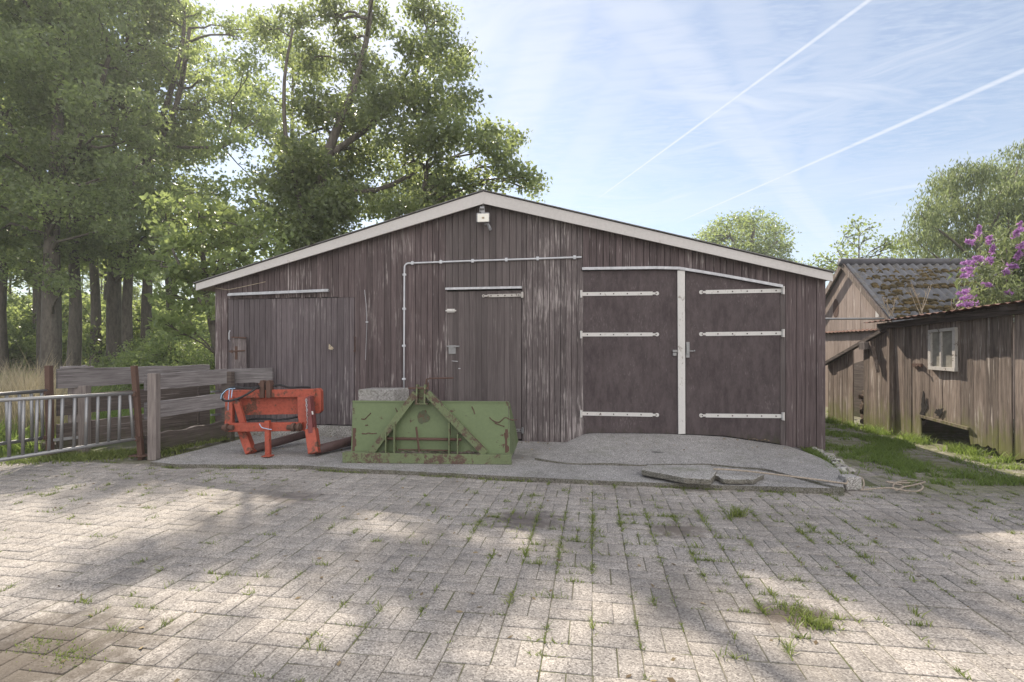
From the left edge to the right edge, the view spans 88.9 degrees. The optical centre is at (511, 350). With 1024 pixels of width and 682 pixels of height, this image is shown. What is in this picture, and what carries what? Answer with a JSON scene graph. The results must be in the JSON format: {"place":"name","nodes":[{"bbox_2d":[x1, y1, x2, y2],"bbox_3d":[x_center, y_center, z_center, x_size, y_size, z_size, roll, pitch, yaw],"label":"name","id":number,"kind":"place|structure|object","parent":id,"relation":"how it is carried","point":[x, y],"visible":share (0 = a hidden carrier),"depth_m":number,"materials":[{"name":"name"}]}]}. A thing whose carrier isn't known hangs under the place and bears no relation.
{"place":"outdoors","nodes":[
{"label":"outdoors","id":0,"kind":"place"},
{"bbox_2d":[0,349,128,441],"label":"seed grass","id":1,"kind":"structure","parent":0,"point":[16,382],"depth_m":7.48,"materials":[{"name":"beige plant"}]},
{"bbox_2d":[0,371,214,457],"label":"meadow grass","id":2,"kind":"structure","parent":0,"point":[16,448],"depth_m":6.86,"materials":[{"name":"plant"}]},
{"bbox_2d":[91,386,134,449],"bbox_3d":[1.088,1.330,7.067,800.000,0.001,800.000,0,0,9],"label":"ground","id":3,"kind":"structure","parent":0,"point":[93,448],"depth_m":7.30,"materials":[{"name":"green plant"}]},
{"bbox_2d":[7,270,29,298],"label":"forest tree","id":4,"kind":"object","parent":3,"relation":"on","point":[9,286],"visible":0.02,"depth_m":36.14,"materials":[{"name":"green plant"}]},
{"bbox_2d":[7,295,32,368],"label":"bush","id":5,"kind":"object","parent":3,"relation":"on","point":[10,317],"visible":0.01,"depth_m":28.23,"materials":[{"name":"green plant"}]},
{"bbox_2d":[7,293,32,337],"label":"bush","id":6,"kind":"object","parent":3,"relation":"on","point":[14,301],"visible":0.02,"depth_m":31.56,"materials":[{"name":"green plant"}]},
{"bbox_2d":[8,270,32,302],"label":"forest tree","id":7,"kind":"object","parent":3,"relation":"on","point":[24,294],"visible":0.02,"depth_m":40.02,"materials":[{"name":"green plant"}]},
{"bbox_2d":[7,322,35,373],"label":"bush","id":8,"kind":"object","parent":3,"relation":"on","point":[12,348],"visible":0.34,"depth_m":24.47,"materials":[{"name":"green plant"}]},
{"bbox_2d":[7,319,35,369],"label":"bush","id":9,"kind":"object","parent":3,"relation":"on","point":[18,333],"visible":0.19,"depth_m":25.68,"materials":[{"name":"green plant"}]},
{"bbox_2d":[10,285,64,307],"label":"bush","id":10,"kind":"object","parent":3,"relation":"on","point":[31,297],"visible":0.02,"depth_m":36.07,"materials":[{"name":"green plant"}]},
{"bbox_2d":[16,321,66,375],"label":"bush","id":11,"kind":"object","parent":3,"relation":"on","point":[28,329],"visible":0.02,"depth_m":26.16,"materials":[{"name":"green plant"}]},
{"bbox_2d":[10,322,87,374],"bbox_3d":[-21.186,0.038,24.374,4.180,2.825,4.100,0,0,-16],"label":"bush","id":12,"kind":"object","parent":3,"relation":"on","point":[31,344],"visible":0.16,"depth_m":24.18,"materials":[{"name":"green plant"}]},
{"bbox_2d":[0,0,107,375],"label":"forest tree","id":13,"kind":"object","parent":3,"relation":"on","point":[4,352],"visible":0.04,"depth_m":21.86,"materials":[{"name":"green plant"}]},
{"bbox_2d":[23,287,86,311],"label":"bush","id":14,"kind":"object","parent":3,"relation":"on","point":[63,296],"visible":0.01,"depth_m":32.55,"materials":[{"name":"green plant"}]},
{"bbox_2d":[7,296,105,366],"bbox_3d":[-22.809,-0.774,28.451,6.737,4.641,6.867,0,0,30],"label":"bush","id":15,"kind":"object","parent":3,"relation":"on","point":[87,307],"visible":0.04,"depth_m":27.12,"materials":[{"name":"green plant"}]},
{"bbox_2d":[0,0,113,373],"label":"forest tree","id":16,"kind":"object","parent":3,"relation":"on","point":[38,309],"visible":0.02,"depth_m":22.87,"materials":[{"name":"green plant"}]},
{"bbox_2d":[11,300,103,336],"bbox_3d":[-24.205,-0.683,28.958,6.568,4.440,6.444,0,0,20],"label":"bush","id":17,"kind":"object","parent":3,"relation":"on","point":[66,321],"visible":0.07,"depth_m":27.04,"materials":[{"name":"green plant"}]},
{"bbox_2d":[6,41,124,372],"bbox_3d":[-24.465,-7.567,27.619,8.098,17.973,6.759,0,0,17],"label":"forest tree","id":18,"kind":"object","parent":3,"relation":"on","point":[34,297],"depth_m":26.92,"materials":[{"name":"green plant"}]},
{"bbox_2d":[34,321,102,363],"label":"bush","id":19,"kind":"object","parent":3,"relation":"on","point":[86,324],"depth_m":25.91,"materials":[{"name":"green plant"}]},
{"bbox_2d":[0,0,178,385],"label":"oak tree","id":20,"kind":"object","parent":3,"relation":"on","point":[55,208],"visible":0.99,"depth_m":15.57,"materials":[{"name":"green plant"}]},
{"bbox_2d":[80,268,104,300],"bbox_3d":[-29.292,-2.199,36.776,3.652,8.106,3.048,0,0,38],"label":"forest tree","id":21,"kind":"object","parent":3,"relation":"on","point":[102,278],"visible":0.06,"depth_m":36.85,"materials":[{"name":"green plant"}]},
{"bbox_2d":[27,81,163,300],"bbox_3d":[-25.646,-8.834,32.260,9.255,20.541,7.725,0,0,8],"label":"forest tree","id":22,"kind":"object","parent":3,"relation":"on","point":[105,288],"visible":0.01,"depth_m":32.76,"materials":[{"name":"green plant"}]},
{"bbox_2d":[1,3,196,365],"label":"forest tree","id":23,"kind":"object","parent":3,"relation":"on","point":[95,303],"visible":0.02,"depth_m":21.91,"materials":[{"name":"green plant"}]},
{"bbox_2d":[0,0,200,365],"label":"forest tree","id":24,"kind":"object","parent":3,"relation":"on","point":[74,346],"visible":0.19,"depth_m":18.51,"materials":[{"name":"green plant"}]},
{"bbox_2d":[83,299,140,350],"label":"bush","id":25,"kind":"object","parent":3,"relation":"on","point":[103,317],"visible":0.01,"depth_m":27.25,"materials":[{"name":"green plant"}]},
{"bbox_2d":[0,0,233,351],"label":"forest tree","id":26,"kind":"object","parent":3,"relation":"on","point":[126,318],"visible":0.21,"depth_m":19.41,"materials":[{"name":"green plant"}]},
{"bbox_2d":[84,338,149,385],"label":"bush","id":27,"kind":"object","parent":3,"relation":"on","point":[105,359],"visible":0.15,"depth_m":16.45,"materials":[{"name":"green plant"}]},
{"bbox_2d":[62,300,182,365],"bbox_3d":[-17.256,-0.413,23.243,5.672,3.834,5.565,0,0,31],"label":"bush","id":28,"kind":"object","parent":3,"relation":"on","point":[86,341],"visible":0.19,"depth_m":21.99,"materials":[{"name":"green plant"}]},
{"bbox_2d":[82,290,164,315],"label":"bush","id":29,"kind":"object","parent":3,"relation":"on","point":[87,301],"visible":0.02,"depth_m":32.84,"materials":[{"name":"green plant"}]},
{"bbox_2d":[101,285,163,312],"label":"bush","id":30,"kind":"object","parent":3,"relation":"on","point":[139,286],"depth_m":35.47,"materials":[{"name":"green plant"}]},
{"bbox_2d":[33,0,233,350],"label":"forest tree","id":31,"kind":"object","parent":3,"relation":"on","point":[146,310],"visible":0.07,"depth_m":22.54,"materials":[{"name":"green plant"}]},
{"bbox_2d":[95,339,180,391],"bbox_3d":[-9.950,0.534,14.110,2.538,1.715,2.490,0,0,9],"label":"bush","id":32,"kind":"object","parent":3,"relation":"on","point":[132,361],"visible":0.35,"depth_m":14.16,"materials":[{"name":"green plant"}]},
{"bbox_2d":[122,275,165,312],"bbox_3d":[-23.767,-2.245,33.701,3.694,8.199,3.083,0,0,-9],"label":"forest tree","id":33,"kind":"object","parent":3,"relation":"on","point":[136,294],"visible":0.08,"depth_m":33.24,"materials":[{"name":"green plant"}]},
{"bbox_2d":[137,275,164,299],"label":"forest tree","id":34,"kind":"object","parent":3,"relation":"on","point":[155,286],"visible":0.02,"depth_m":51.97,"materials":[{"name":"green plant"}]},
{"bbox_2d":[99,329,210,389],"bbox_3d":[-10.078,0.398,14.974,2.929,2.018,2.986,0,0,-4],"label":"bush","id":35,"kind":"object","parent":3,"relation":"on","point":[163,337],"visible":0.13,"depth_m":14.81,"materials":[{"name":"green plant"}]},
{"bbox_2d":[109,317,210,388],"bbox_3d":[-11.832,0.128,17.972,3.881,2.623,3.808,0,0,-39],"label":"bush","id":36,"kind":"object","parent":3,"relation":"on","point":[153,329],"visible":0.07,"depth_m":17.31,"materials":[{"name":"green plant"}]},
{"bbox_2d":[153,272,188,309],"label":"forest tree","id":37,"kind":"object","parent":3,"relation":"on","point":[155,281],"visible":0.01,"depth_m":40.54,"materials":[{"name":"green plant"}]},
{"bbox_2d":[136,306,208,349],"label":"bush","id":38,"kind":"object","parent":3,"relation":"on","point":[196,320],"visible":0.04,"depth_m":21.78,"materials":[{"name":"green plant"}]},
{"bbox_2d":[138,296,206,333],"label":"bush","id":39,"kind":"object","parent":3,"relation":"on","point":[194,318],"visible":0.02,"depth_m":27.21,"materials":[{"name":"green plant"}]},
{"bbox_2d":[139,300,207,327],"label":"bush","id":40,"kind":"object","parent":3,"relation":"on","point":[156,308],"visible":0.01,"depth_m":29.89,"materials":[{"name":"green plant"}]},
{"bbox_2d":[137,321,211,362],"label":"bush","id":41,"kind":"object","parent":3,"relation":"on","point":[202,336],"visible":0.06,"depth_m":16.64,"materials":[{"name":"green plant"}]},
{"bbox_2d":[98,1,252,312],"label":"forest tree","id":42,"kind":"object","parent":3,"relation":"on","point":[213,64],"visible":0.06,"depth_m":26.00,"materials":[{"name":"green plant"}]},
{"bbox_2d":[145,342,214,390],"bbox_3d":[-8.765,0.579,13.927,2.343,1.614,2.388,0,0,-12],"label":"bush","id":43,"kind":"object","parent":3,"relation":"on","point":[184,355],"visible":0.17,"depth_m":13.77,"materials":[{"name":"green plant"}]},
{"bbox_2d":[69,0,290,360],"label":"beech tree","id":44,"kind":"object","parent":3,"relation":"on","point":[115,270],"visible":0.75,"depth_m":19.91,"materials":[{"name":"green plant"}]},
{"bbox_2d":[168,347,214,393],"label":"bush","id":45,"kind":"object","parent":3,"relation":"on","point":[210,361],"visible":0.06,"depth_m":13.25,"materials":[{"name":"green plant"}]},
{"bbox_2d":[134,179,293,358],"bbox_3d":[-7.059,-1.428,12.390,3.103,5.625,4.359,0,0,-34],"label":"elder tree","id":46,"kind":"object","parent":3,"relation":"on","point":[251,234],"visible":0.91,"depth_m":11.73,"materials":[{"name":"green plant"}]},
{"bbox_2d":[216,8,353,261],"bbox_3d":[-10.745,-7.145,25.385,7.712,17.117,6.437,0,0,-15],"label":"forest tree","id":47,"kind":"object","parent":3,"relation":"on","point":[259,92],"visible":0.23,"depth_m":24.57,"materials":[{"name":"green plant"}]},
{"bbox_2d":[230,0,552,251],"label":"maple tree","id":48,"kind":"object","parent":3,"relation":"on","point":[313,191],"visible":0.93,"depth_m":14.04,"materials":[{"name":"green plant"}]},
{"bbox_2d":[692,206,808,264],"bbox_3d":[17.747,-4.667,38.327,9.473,12.038,7.744,0,0,9],"label":"oak tree","id":49,"kind":"object","parent":3,"relation":"on","point":[751,229],"visible":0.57,"depth_m":36.90,"materials":[{"name":"green plant"}]},
{"bbox_2d":[801,214,915,272],"bbox_3d":[11.164,-1.510,17.043,3.913,5.721,2.553,0,0,9],"label":"young tree","id":50,"kind":"object","parent":3,"relation":"on","point":[886,241],"visible":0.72,"depth_m":16.85,"materials":[{"name":"green plant"}]},
{"bbox_2d":[825,258,1022,418],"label":"mossy shed","id":51,"kind":"structure","parent":3,"relation":"on","point":[858,287],"depth_m":10.89,"materials":[{"name":"wood"}]},
{"bbox_2d":[825,318,884,319],"bbox_3d":[6.480,-0.603,9.900,1.160,0.045,0.040,0,0,0],"label":"metal pole","id":52,"kind":"object","parent":51,"relation":"attached to","point":[854,318],"visible":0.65,"depth_m":9.88,"materials":[{"name":"metal"}]},
{"bbox_2d":[883,139,1023,257],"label":"willow tree","id":53,"kind":"object","parent":3,"relation":"on","point":[932,235],"visible":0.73,"depth_m":19.41,"materials":[{"name":"green plant"}]},
{"bbox_2d":[0,407,1023,681],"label":"pavement","id":54,"kind":"structure","parent":0,"point":[56,543],"depth_m":2.97,"materials":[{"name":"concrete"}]},
{"bbox_2d":[6,627,81,658],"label":"grass tuft","id":55,"kind":"object","parent":54,"relation":"on","point":[39,642],"visible":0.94,"depth_m":2.30,"materials":[{"name":"green plant"}]},
{"bbox_2d":[43,366,54,456],"bbox_3d":[-5.556,0.766,6.235,0.086,1.168,0.129,0,0,0],"label":"rusty post","id":56,"kind":"object","parent":54,"relation":"on","point":[49,378],"visible":0.6,"depth_m":6.24,"materials":[{"name":"metal"}]},
{"bbox_2d":[0,389,47,445],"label":"metal gate","id":57,"kind":"structure","parent":56,"relation":"attached to","point":[19,393],"depth_m":5.98,"materials":[{"name":"metal"}]},
{"bbox_2d":[16,644,113,668],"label":"grass tuft","id":58,"kind":"object","parent":54,"relation":"on","point":[63,653],"visible":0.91,"depth_m":2.21,"materials":[{"name":"green plant"}]},
{"bbox_2d":[0,436,231,466],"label":"verge grass","id":59,"kind":"structure","parent":54,"relation":"on","point":[91,455],"depth_m":6.29,"materials":[{"name":"green plant"}]},
{"bbox_2d":[25,365,209,454],"bbox_3d":[-5.166,0.750,7.013,2.073,1.140,0.695,0,0,-43],"label":"timber fence","id":60,"kind":"object","parent":54,"relation":"on","point":[82,379],"visible":0.44,"depth_m":6.79,"materials":[{"name":"grey wood"}]},
{"bbox_2d":[128,365,146,459],"bbox_3d":[-4.421,0.740,6.211,0.200,1.125,0.179,0,0,9],"label":"rusty post","id":61,"kind":"object","parent":54,"relation":"on","point":[140,454],"visible":0.98,"depth_m":6.17,"materials":[{"name":"metal"}]},
{"bbox_2d":[0,391,135,461],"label":"metal gate","id":62,"kind":"structure","parent":61,"relation":"attached to","point":[9,457],"depth_m":5.68,"materials":[{"name":"metal"}]},
{"bbox_2d":[144,368,273,459],"bbox_3d":[-4.123,0.775,7.010,0.622,1.050,1.651,0,0,28],"label":"timber fence","id":63,"kind":"object","parent":54,"relation":"on","point":[156,440],"visible":0.88,"depth_m":6.80,"materials":[{"name":"grey wood"}]},
{"bbox_2d":[150,435,844,494],"bbox_3d":[-0.223,1.286,6.275,7.487,0.108,2.183,0,0,9],"label":"concrete apron","id":64,"kind":"object","parent":54,"relation":"on","point":[294,455],"visible":0.41,"depth_m":5.60,"materials":[{"name":"grey concrete"}]},
{"bbox_2d":[220,380,351,456],"bbox_3d":[-2.757,0.818,6.513,1.505,0.911,1.028,0,0,9],"label":"bale clamp","id":65,"kind":"object","parent":64,"relation":"on","point":[267,398],"visible":1,"depth_m":6.33,"materials":[{"name":"red metal"}]},
{"bbox_2d":[342,377,517,464],"bbox_3d":[-0.894,0.773,6.233,1.940,0.953,0.960,0,0,3],"label":"transport box","id":66,"kind":"object","parent":64,"relation":"on","point":[421,429],"visible":1,"depth_m":5.85,"materials":[{"name":"green paint"}]},
{"bbox_2d":[358,388,408,400],"bbox_3d":[-1.695,0.879,6.910,0.592,0.752,0.320,0,0,0],"label":"concrete block","id":67,"kind":"object","parent":66,"relation":"on","point":[384,394],"depth_m":6.75,"materials":[{"name":"grey concrete"}]},
{"bbox_2d":[642,465,715,484],"bbox_3d":[1.641,1.204,5.112,0.724,0.055,0.629,0,0,9],"label":"broken slab","id":68,"kind":"object","parent":64,"relation":"on","point":[697,474],"depth_m":5.03,"materials":[{"name":"concrete"}]},
{"bbox_2d":[715,470,763,483],"bbox_3d":[2.192,1.218,5.027,0.477,0.045,0.423,0,0,9],"label":"broken slab","id":69,"kind":"object","parent":64,"relation":"on","point":[730,477],"depth_m":4.95,"materials":[{"name":"concrete"}]},
{"bbox_2d":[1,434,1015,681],"bbox_3d":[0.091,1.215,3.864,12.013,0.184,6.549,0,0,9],"label":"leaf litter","id":70,"kind":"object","parent":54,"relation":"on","point":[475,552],"visible":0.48,"depth_m":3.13,"materials":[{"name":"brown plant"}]},
{"bbox_2d":[0,461,1023,681],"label":"grass","id":71,"kind":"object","parent":54,"relation":"on","point":[558,556],"visible":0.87,"depth_m":3.49,"materials":[{"name":"green plant"}]},
{"bbox_2d":[193,189,835,450],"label":"barn","id":72,"kind":"structure","parent":54,"relation":"on","point":[621,327],"depth_m":7.15,"materials":[{"name":"wood"}]},
{"bbox_2d":[227,289,354,424],"bbox_3d":[-3.298,0.097,7.707,2.016,1.984,0.123,0,0,9],"label":"sliding door","id":73,"kind":"structure","parent":72,"relation":"in","point":[306,341],"depth_m":7.71,"materials":[{"name":"brown wood"}]},
{"bbox_2d":[476,204,491,230],"bbox_3d":[-0.375,-1.843,7.210,0.218,0.406,0.152,0,0,9],"label":"floodlight","id":74,"kind":"object","parent":72,"relation":"attached to","point":[482,216],"visible":1,"depth_m":7.15,"materials":[{"name":"metal"}]},
{"bbox_2d":[445,286,523,438],"bbox_3d":[-0.386,0.173,7.267,1.114,2.112,0.088,0,0,9],"label":"small door","id":75,"kind":"structure","parent":72,"relation":"in","point":[484,328],"depth_m":7.27,"materials":[{"name":"brown wood"}]},
{"bbox_2d":[402,255,581,387],"bbox_3d":[-0.317,-0.309,7.223,2.542,1.960,0.092,0,0,9],"label":"conduit pipe","id":76,"kind":"object","parent":72,"relation":"attached to","point":[471,261],"visible":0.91,"depth_m":7.37,"materials":[{"name":"grey plastic"}]},
{"bbox_2d":[580,270,684,433],"bbox_3d":[1.602,0.029,6.970,1.372,2.218,0.081,0,0,9],"label":"barn door","id":77,"kind":"structure","parent":72,"relation":"in","point":[634,333],"depth_m":6.97,"materials":[{"name":"brown wood"}]},
{"bbox_2d":[686,271,784,443],"bbox_3d":[2.887,0.078,6.769,1.210,2.242,0.087,0,0,9],"label":"barn door","id":78,"kind":"structure","parent":72,"relation":"in","point":[733,332],"depth_m":6.78,"materials":[{"name":"brown wood"}]},
{"bbox_2d":[710,502,750,517],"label":"grass tuft","id":79,"kind":"object","parent":54,"relation":"on","point":[734,511],"visible":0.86,"depth_m":4.07,"materials":[{"name":"green plant"}]},
{"bbox_2d":[770,600,827,618],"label":"grass tuft","id":80,"kind":"object","parent":54,"relation":"on","point":[793,606],"visible":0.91,"depth_m":2.61,"materials":[{"name":"green plant"}]},
{"bbox_2d":[779,605,851,633],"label":"grass tuft","id":81,"kind":"object","parent":54,"relation":"on","point":[817,623],"visible":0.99,"depth_m":2.47,"materials":[{"name":"green plant"}]},
{"bbox_2d":[828,458,844,464],"bbox_3d":[3.593,1.268,5.767,0.166,0.147,0.134,0,0,9],"label":"edging stone","id":82,"kind":"object","parent":54,"relation":"on","point":[838,460],"visible":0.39,"depth_m":5.73,"materials":[{"name":"grey stone"}]},
{"bbox_2d":[837,466,856,474],"bbox_3d":[3.448,1.268,5.396,0.163,0.152,0.183,0,0,-42],"label":"edging stone","id":83,"kind":"object","parent":54,"relation":"on","point":[851,470],"visible":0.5,"depth_m":5.35,"materials":[{"name":"grey stone"}]},
{"bbox_2d":[838,474,861,489],"bbox_3d":[3.173,1.238,4.901,0.154,0.125,0.140,0,0,0],"label":"stone weight","id":84,"kind":"object","parent":54,"relation":"on","point":[854,482],"visible":0.8,"depth_m":4.83,"materials":[{"name":"stone"}]},
{"bbox_2d":[713,468,925,491],"bbox_3d":[2.979,1.222,4.890,2.040,0.162,0.411,0,0,-2],"label":"rope","id":85,"kind":"object","parent":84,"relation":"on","point":[899,483],"visible":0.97,"depth_m":4.89,"materials":[{"name":"beige fabric"}]},
{"bbox_2d":[858,390,863,423],"bbox_3d":[6.330,0.984,8.934,0.480,0.599,0.514,0,0,0],"label":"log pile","id":86,"kind":"object","parent":54,"relation":"on","point":[861,397],"visible":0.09,"depth_m":9.11,"materials":[{"name":"brown wood"}]},
{"bbox_2d":[825,300,1023,459],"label":"weathered shed","id":87,"kind":"structure","parent":54,"relation":"on","point":[950,371],"depth_m":7.07,"materials":[{"name":"brown wood"}]},
{"bbox_2d":[882,296,897,316],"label":"dry weed","id":88,"kind":"object","parent":87,"relation":"on","point":[891,311],"visible":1,"depth_m":8.58,"materials":[{"name":"beige plant"}]},
{"bbox_2d":[910,283,931,313],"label":"dry weed","id":89,"kind":"object","parent":87,"relation":"on","point":[918,300],"visible":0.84,"depth_m":8.62,"materials":[{"name":"beige plant"}]},
{"bbox_2d":[928,327,957,370],"bbox_3d":[5.820,-0.015,7.051,0.050,0.580,0.445,0,0,0],"label":"window frame","id":90,"kind":"structure","parent":87,"relation":"in","point":[942,343],"depth_m":7.04,"materials":[{"name":"white paint"}]},
{"bbox_2d":[946,214,1023,429],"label":"butterfly bush","id":91,"kind":"object","parent":54,"relation":"on","point":[1009,286],"visible":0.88,"depth_m":8.21,"materials":[{"name":"purple plant"}]},
{"bbox_2d":[4,0,1023,299],"label":"sky","id":92,"kind":"structure","parent":0,"point":[669,116],"materials":[{"name":"blue"}]},
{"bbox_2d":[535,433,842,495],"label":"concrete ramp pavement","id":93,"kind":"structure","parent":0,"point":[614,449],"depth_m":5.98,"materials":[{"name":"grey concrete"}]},
{"bbox_2d":[796,415,1023,485],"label":"alley grass","id":94,"kind":"structure","parent":0,"point":[886,443],"depth_m":6.20,"materials":[{"name":"green plant"}]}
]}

